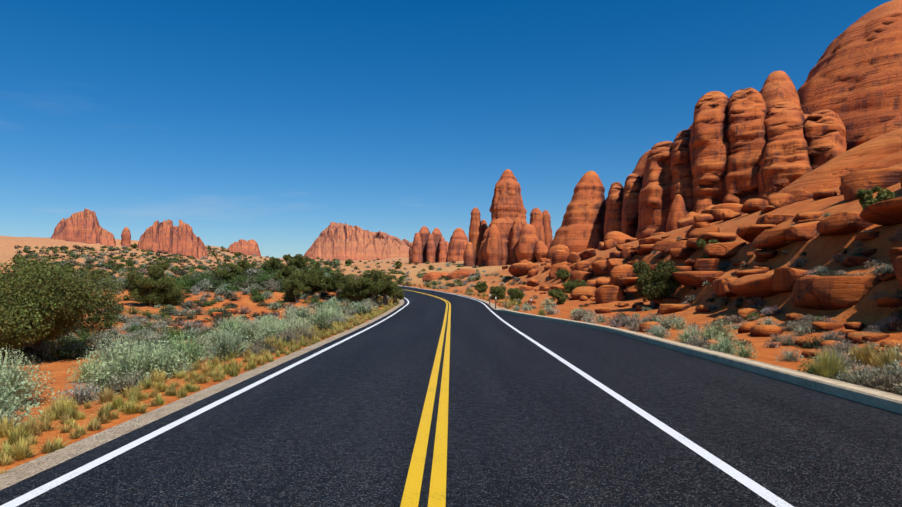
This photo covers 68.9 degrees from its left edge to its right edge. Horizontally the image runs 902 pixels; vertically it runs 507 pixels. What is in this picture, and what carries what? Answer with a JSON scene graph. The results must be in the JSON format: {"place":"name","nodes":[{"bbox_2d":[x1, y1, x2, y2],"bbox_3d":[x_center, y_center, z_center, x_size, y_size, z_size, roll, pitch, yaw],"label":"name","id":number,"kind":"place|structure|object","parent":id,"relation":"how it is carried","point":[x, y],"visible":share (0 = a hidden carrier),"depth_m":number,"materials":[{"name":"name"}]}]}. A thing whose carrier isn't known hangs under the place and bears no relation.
{"place":"outdoors","nodes":[
{"label":"outdoors","id":0,"kind":"place"},
{"bbox_2d":[0,299,403,489],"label":"shoulder","id":1,"kind":"object","parent":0,"point":[14,475],"visible":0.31,"depth_m":8.91},
{"bbox_2d":[0,0,891,257],"label":"sky","id":2,"kind":"structure","parent":0,"point":[272,123],"materials":[{"name":"blue"}]},
{"bbox_2d":[0,285,901,506],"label":"road asphalt","id":3,"kind":"structure","parent":0,"point":[531,424],"depth_m":8.22,"materials":[{"name":"black asphalt"}]},
{"bbox_2d":[0,297,408,506],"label":"white line","id":4,"kind":"object","parent":3,"relation":"on","point":[15,502],"visible":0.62,"depth_m":7.78,"materials":[{"name":"paint"}]},
{"bbox_2d":[400,290,447,506],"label":"yellow line","id":5,"kind":"object","parent":3,"relation":"on","point":[411,493],"visible":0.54,"depth_m":7.78,"materials":[{"name":"paint"}]},
{"bbox_2d":[403,289,450,506],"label":"yellow line","id":6,"kind":"object","parent":3,"relation":"on","point":[437,494],"visible":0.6,"depth_m":7.78,"materials":[{"name":"paint"}]},
{"bbox_2d":[405,286,793,506],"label":"white line","id":7,"kind":"object","parent":3,"relation":"on","point":[763,492],"visible":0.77,"depth_m":7.80,"materials":[{"name":"paint"}]},
{"bbox_2d":[0,182,901,471],"bbox_3d":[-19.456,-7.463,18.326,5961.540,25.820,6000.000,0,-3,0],"label":"ground","id":8,"kind":"structure","parent":0,"point":[820,250],"depth_m":35.28,"materials":[{"name":"soil"}]},
{"bbox_2d":[50,208,260,258],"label":"distant rock formations","id":9,"kind":"object","parent":8,"relation":"on","point":[164,236],"visible":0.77,"depth_m":240.03,"materials":[{"name":"stone"}]},
{"bbox_2d":[303,222,410,259],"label":"mesa","id":10,"kind":"structure","parent":8,"relation":"on","point":[339,241],"depth_m":310.39,"materials":[{"name":"stone"}]},
{"bbox_2d":[409,226,467,262],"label":"rock pillars","id":11,"kind":"structure","parent":8,"relation":"on","point":[433,247],"depth_m":227.71,"materials":[{"name":"stone"}]},
{"bbox_2d":[0,185,896,355],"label":"juniper","id":12,"kind":"object","parent":8,"relation":"on","point":[25,314],"depth_m":29.27,"materials":[{"name":"green plant"}]},
{"bbox_2d":[0,283,901,473],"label":"roadside brush","id":13,"kind":"object","parent":8,"relation":"on","point":[130,374],"visible":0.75,"depth_m":15.05,"materials":[{"name":"green plant"}]},
{"bbox_2d":[2,212,901,395],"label":"desert shrubs","id":14,"kind":"object","parent":8,"relation":"on","point":[254,280],"visible":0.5,"depth_m":41.47,"materials":[{"name":"green plant"}]},
{"bbox_2d":[52,168,901,358],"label":"boulders","id":15,"kind":"object","parent":8,"relation":"on","point":[766,233],"visible":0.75,"depth_m":36.87,"materials":[{"name":"stone"}]},
{"bbox_2d":[463,169,552,266],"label":"rock spire group","id":16,"kind":"object","parent":8,"relation":"on","point":[508,235],"visible":0.85,"depth_m":155.81,"materials":[{"name":"stone"}]},
{"bbox_2d":[548,171,605,252],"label":"rock formation","id":17,"kind":"object","parent":8,"relation":"on","point":[581,229],"visible":0.75,"depth_m":120.10,"materials":[{"name":"stone"}]},
{"bbox_2d":[603,159,646,241],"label":"rock pillars","id":18,"kind":"structure","parent":8,"relation":"on","point":[621,211],"depth_m":109.17,"materials":[{"name":"stone"}]},
{"bbox_2d":[495,309,901,413],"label":"road shoulder","id":19,"kind":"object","parent":8,"relation":"on","point":[888,402],"depth_m":13.53,"materials":[{"name":"concrete"}]},
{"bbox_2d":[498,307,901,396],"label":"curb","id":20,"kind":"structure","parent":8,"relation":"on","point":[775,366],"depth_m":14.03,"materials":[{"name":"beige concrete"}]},
{"bbox_2d":[605,71,846,239],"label":"rock pillars","id":21,"kind":"structure","parent":8,"relation":"on","point":[741,146],"depth_m":82.82,"materials":[{"name":"stone"}]},
{"bbox_2d":[767,0,901,205],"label":"rock dome","id":22,"kind":"structure","parent":8,"relation":"on","point":[853,81],"depth_m":87.03,"materials":[{"name":"stone"}]},
{"bbox_2d":[400,285,501,309],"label":"shoulder","id":23,"kind":"object","parent":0,"point":[492,305],"visible":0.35,"depth_m":60.65}
]}

